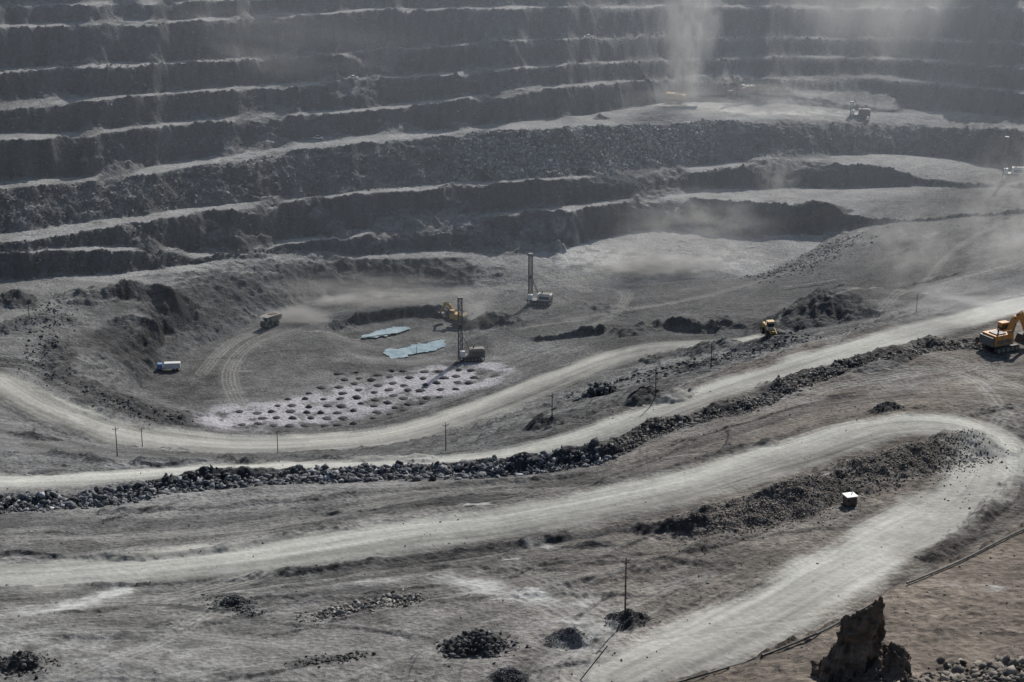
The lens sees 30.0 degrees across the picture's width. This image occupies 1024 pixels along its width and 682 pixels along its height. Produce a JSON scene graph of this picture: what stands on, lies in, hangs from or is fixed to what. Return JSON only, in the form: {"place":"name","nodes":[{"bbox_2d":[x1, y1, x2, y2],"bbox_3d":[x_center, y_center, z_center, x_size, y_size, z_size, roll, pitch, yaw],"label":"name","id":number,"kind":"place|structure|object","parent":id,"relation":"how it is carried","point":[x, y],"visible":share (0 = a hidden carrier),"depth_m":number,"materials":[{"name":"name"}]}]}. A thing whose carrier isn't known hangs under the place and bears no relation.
{"place":"outdoors","nodes":[
{"label":"outdoors","id":0,"kind":"place"},
{"bbox_2d":[361,326,410,337],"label":"pond","id":1,"kind":"structure","parent":0,"point":[387,331],"depth_m":823.33,"materials":[{"name":"liquid"}]},
{"bbox_2d":[383,339,445,358],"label":"pond","id":2,"kind":"structure","parent":0,"point":[401,352],"depth_m":798.89,"materials":[{"name":"liquid"}]},
{"bbox_2d":[0,0,1023,681],"bbox_3d":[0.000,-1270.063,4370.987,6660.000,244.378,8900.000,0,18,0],"label":"open pit terrain","id":3,"kind":"structure","parent":0,"point":[946,250],"depth_m":765.64,"materials":[{"name":"grey stone"}]},
{"bbox_2d":[0,650,76,681],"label":"rock pile","id":4,"kind":"object","parent":3,"relation":"on","point":[23,662],"visible":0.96,"depth_m":321.30,"materials":[{"name":"stone"}]},
{"bbox_2d":[6,291,196,427],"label":"rim debris","id":5,"kind":"object","parent":3,"relation":"on","point":[54,353],"visible":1,"depth_m":720.72,"materials":[{"name":"stone"}]},
{"bbox_2d":[112,426,118,455],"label":"utility pole","id":6,"kind":"object","parent":3,"relation":"on","point":[116,439],"visible":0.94,"depth_m":556.64,"materials":[{"name":"brown wood"}]},
{"bbox_2d":[157,361,181,370],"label":"tanker truck","id":7,"kind":"object","parent":3,"relation":"on","point":[174,365],"visible":1,"depth_m":763.31,"materials":[{"name":"blue paint"}]},
{"bbox_2d":[203,594,260,609],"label":"rock pile","id":8,"kind":"object","parent":3,"relation":"on","point":[235,599],"visible":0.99,"depth_m":357.16,"materials":[{"name":"stone"}]},
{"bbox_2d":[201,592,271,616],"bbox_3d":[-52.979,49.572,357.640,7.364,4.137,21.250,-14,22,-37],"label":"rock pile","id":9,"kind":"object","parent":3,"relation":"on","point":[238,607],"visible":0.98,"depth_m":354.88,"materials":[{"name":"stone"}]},
{"bbox_2d":[259,312,281,328],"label":"dump truck","id":10,"kind":"object","parent":3,"relation":"on","point":[274,318],"visible":1,"depth_m":818.66,"materials":[{"name":"metal"}]},
{"bbox_2d":[0,437,617,515],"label":"boulder berm","id":11,"kind":"structure","parent":3,"relation":"on","point":[324,472],"depth_m":451.02,"materials":[{"name":"stone"}]},
{"bbox_2d":[313,135,323,139],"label":"pickup truck","id":12,"kind":"object","parent":3,"relation":"on","point":[318,137],"visible":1,"depth_m":934.82,"materials":[{"name":"white paint"}]},
{"bbox_2d":[284,650,375,667],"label":"rock pile","id":13,"kind":"object","parent":3,"relation":"on","point":[346,657],"visible":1,"depth_m":325.32,"materials":[{"name":"stone"}]},
{"bbox_2d":[348,75,358,79],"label":"pickup truck","id":14,"kind":"object","parent":3,"relation":"on","point":[354,77],"visible":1,"depth_m":960.09,"materials":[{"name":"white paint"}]},
{"bbox_2d":[235,368,477,427],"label":"drill cuttings heaps","id":15,"kind":"object","parent":3,"relation":"on","point":[387,402],"visible":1,"depth_m":730.96,"materials":[{"name":"grey gravel"}]},
{"bbox_2d":[296,588,431,627],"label":"rock pile","id":16,"kind":"object","parent":3,"relation":"on","point":[341,610],"visible":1,"depth_m":352.94,"materials":[{"name":"stone"}]},
{"bbox_2d":[442,422,448,450],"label":"utility pole","id":17,"kind":"object","parent":3,"relation":"on","point":[445,426],"visible":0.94,"depth_m":523.07,"materials":[{"name":"brown wood"}]},
{"bbox_2d":[0,197,905,276],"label":"bench debris","id":18,"kind":"object","parent":3,"relation":"on","point":[204,259],"visible":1,"depth_m":898.12,"materials":[{"name":"stone"}]},
{"bbox_2d":[0,162,906,248],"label":"bench debris","id":19,"kind":"object","parent":3,"relation":"on","point":[73,235],"visible":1,"depth_m":911.15,"materials":[{"name":"stone"}]},
{"bbox_2d":[438,301,468,323],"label":"excavator","id":20,"kind":"object","parent":3,"relation":"on","point":[453,314],"visible":0.79,"depth_m":832.42,"materials":[{"name":"metal"}]},
{"bbox_2d":[457,296,485,362],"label":"drilling rig","id":21,"kind":"object","parent":3,"relation":"on","point":[475,354],"visible":1,"depth_m":772.11,"materials":[{"name":"metal"}]},
{"bbox_2d":[434,627,531,663],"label":"rock pile","id":22,"kind":"object","parent":3,"relation":"on","point":[486,637],"visible":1,"depth_m":326.76,"materials":[{"name":"stone"}]},
{"bbox_2d":[0,119,1023,232],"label":"rubble slope","id":23,"kind":"structure","parent":3,"relation":"on","point":[317,175],"depth_m":923.52,"materials":[{"name":"stone"}]},
{"bbox_2d":[0,6,1023,96],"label":"bench debris","id":24,"kind":"object","parent":3,"relation":"on","point":[427,65],"visible":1,"depth_m":991.46,"materials":[{"name":"stone"}]},
{"bbox_2d":[0,56,1023,132],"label":"bench debris","id":25,"kind":"object","parent":3,"relation":"on","point":[406,87],"visible":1,"depth_m":969.19,"materials":[{"name":"stone"}]},
{"bbox_2d":[1,77,1023,179],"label":"bench debris","id":26,"kind":"object","parent":3,"relation":"on","point":[306,133],"visible":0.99,"depth_m":949.52,"materials":[{"name":"stone"}]},
{"bbox_2d":[3,359,1023,681],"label":"loose stones","id":27,"kind":"object","parent":3,"relation":"on","point":[539,577],"visible":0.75,"depth_m":393.25,"materials":[{"name":"grey stone"}]},
{"bbox_2d":[488,667,541,681],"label":"rock pile","id":28,"kind":"object","parent":3,"relation":"on","point":[512,674],"visible":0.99,"depth_m":314.84,"materials":[{"name":"stone"}]},
{"bbox_2d":[526,253,552,305],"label":"drilling rig","id":29,"kind":"object","parent":3,"relation":"on","point":[543,298],"visible":1,"depth_m":839.50,"materials":[{"name":"metal"}]},
{"bbox_2d":[549,394,552,421],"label":"utility pole","id":30,"kind":"object","parent":3,"relation":"on","point":[552,407],"visible":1,"depth_m":520.12,"materials":[{"name":"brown wood"}]},
{"bbox_2d":[537,627,600,650],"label":"rock pile","id":31,"kind":"object","parent":3,"relation":"on","point":[573,629],"visible":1,"depth_m":329.13,"materials":[{"name":"stone"}]},
{"bbox_2d":[452,118,716,181],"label":"rubble slope","id":32,"kind":"structure","parent":3,"relation":"on","point":[569,129],"depth_m":942.09,"materials":[{"name":"stone"}]},
{"bbox_2d":[580,646,607,679],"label":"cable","id":33,"kind":"object","parent":3,"relation":"on","point":[593,663],"visible":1,"depth_m":314.29,"materials":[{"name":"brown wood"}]},
{"bbox_2d":[573,381,617,401],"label":"rock pile","id":34,"kind":"object","parent":3,"relation":"on","point":[595,387],"visible":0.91,"depth_m":602.77,"materials":[{"name":"stone"}]},
{"bbox_2d":[621,557,630,612],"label":"utility pole","id":35,"kind":"object","parent":3,"relation":"on","point":[625,561],"visible":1,"depth_m":334.86,"materials":[{"name":"brown wood"}]},
{"bbox_2d":[603,608,660,629],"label":"rock pile","id":36,"kind":"object","parent":3,"relation":"on","point":[629,613],"visible":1,"depth_m":336.70,"materials":[{"name":"stone"}]},
{"bbox_2d":[653,367,658,395],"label":"utility pole","id":37,"kind":"object","parent":3,"relation":"on","point":[656,368],"visible":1,"depth_m":503.66,"materials":[{"name":"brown wood"}]},
{"bbox_2d":[666,92,685,102],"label":"dump truck","id":38,"kind":"object","parent":3,"relation":"on","point":[678,97],"visible":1,"depth_m":1033.16,"materials":[{"name":"metal"}]},
{"bbox_2d":[540,328,855,405],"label":"rim debris","id":39,"kind":"object","parent":3,"relation":"on","point":[725,355],"visible":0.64,"depth_m":629.29,"materials":[{"name":"stone"}]},
{"bbox_2d":[709,343,713,367],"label":"utility pole","id":40,"kind":"object","parent":3,"relation":"on","point":[711,354],"visible":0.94,"depth_m":584.23,"materials":[{"name":"brown wood"}]},
{"bbox_2d":[727,75,756,97],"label":"mining shovel","id":41,"kind":"object","parent":3,"relation":"on","point":[745,89],"visible":1,"depth_m":1030.49,"materials":[{"name":"metal"}]},
{"bbox_2d":[760,320,780,338],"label":"wheel loader","id":42,"kind":"object","parent":3,"relation":"on","point":[768,329],"visible":0.9,"depth_m":643.34,"materials":[{"name":"yellow metal"}]},
{"bbox_2d":[675,602,872,681],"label":"pipeline","id":43,"kind":"object","parent":3,"relation":"on","point":[775,650],"visible":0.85,"depth_m":217.69,"materials":[{"name":"metal"}]},
{"bbox_2d":[587,336,994,464],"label":"boulder berm","id":44,"kind":"structure","parent":3,"relation":"on","point":[639,438],"depth_m":486.21,"materials":[{"name":"stone"}]},
{"bbox_2d":[724,226,887,282],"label":"rim debris","id":45,"kind":"object","parent":3,"relation":"on","point":[826,251],"visible":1,"depth_m":861.74,"materials":[{"name":"stone"}]},
{"bbox_2d":[639,428,1009,551],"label":"rubble bank","id":46,"kind":"structure","parent":3,"relation":"on","point":[845,480],"depth_m":398.42,"materials":[{"name":"stone"}]},
{"bbox_2d":[841,491,857,507],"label":"control hut","id":47,"kind":"object","parent":46,"relation":"on","point":[849,499],"visible":1,"depth_m":390.29,"materials":[{"name":"metal"}]},
{"bbox_2d":[849,97,870,118],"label":"mining excavator","id":48,"kind":"object","parent":3,"relation":"on","point":[863,113],"visible":1,"depth_m":1017.83,"materials":[{"name":"metal"}]},
{"bbox_2d":[810,596,914,681],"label":"rock outcrop","id":49,"kind":"object","parent":3,"relation":"on","point":[860,651],"visible":0.98,"depth_m":200.95,"materials":[{"name":"stone"}]},
{"bbox_2d":[703,529,1021,681],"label":"loose stones","id":50,"kind":"object","parent":3,"relation":"on","point":[928,613],"visible":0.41,"depth_m":223.39,"materials":[{"name":"grey stone"}]},
{"bbox_2d":[873,401,903,411],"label":"rock pile","id":51,"kind":"object","parent":3,"relation":"on","point":[885,402],"visible":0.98,"depth_m":455.95,"materials":[{"name":"stone"}]},
{"bbox_2d":[879,656,1023,681],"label":"foreground rocks","id":52,"kind":"object","parent":3,"relation":"on","point":[956,673],"visible":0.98,"depth_m":201.01,"materials":[{"name":"stone"}]},
{"bbox_2d":[906,528,1023,583],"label":"pipeline","id":53,"kind":"object","parent":3,"relation":"on","point":[967,557],"visible":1,"depth_m":242.72,"materials":[{"name":"metal"}]},
{"bbox_2d":[979,310,1023,353],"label":"excavator","id":54,"kind":"object","parent":3,"relation":"on","point":[1000,339],"visible":1,"depth_m":509.70,"materials":[{"name":"metal"}]},
{"bbox_2d":[986,652,1023,669],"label":"foreground rocks","id":55,"kind":"object","parent":3,"relation":"on","point":[1006,660],"visible":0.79,"depth_m":203.66,"materials":[{"name":"stone"}]},
{"bbox_2d":[1002,136,1023,177],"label":"drilling rig","id":56,"kind":"object","parent":3,"relation":"on","point":[1017,172],"visible":1,"depth_m":919.11,"materials":[{"name":"metal"}]}
]}

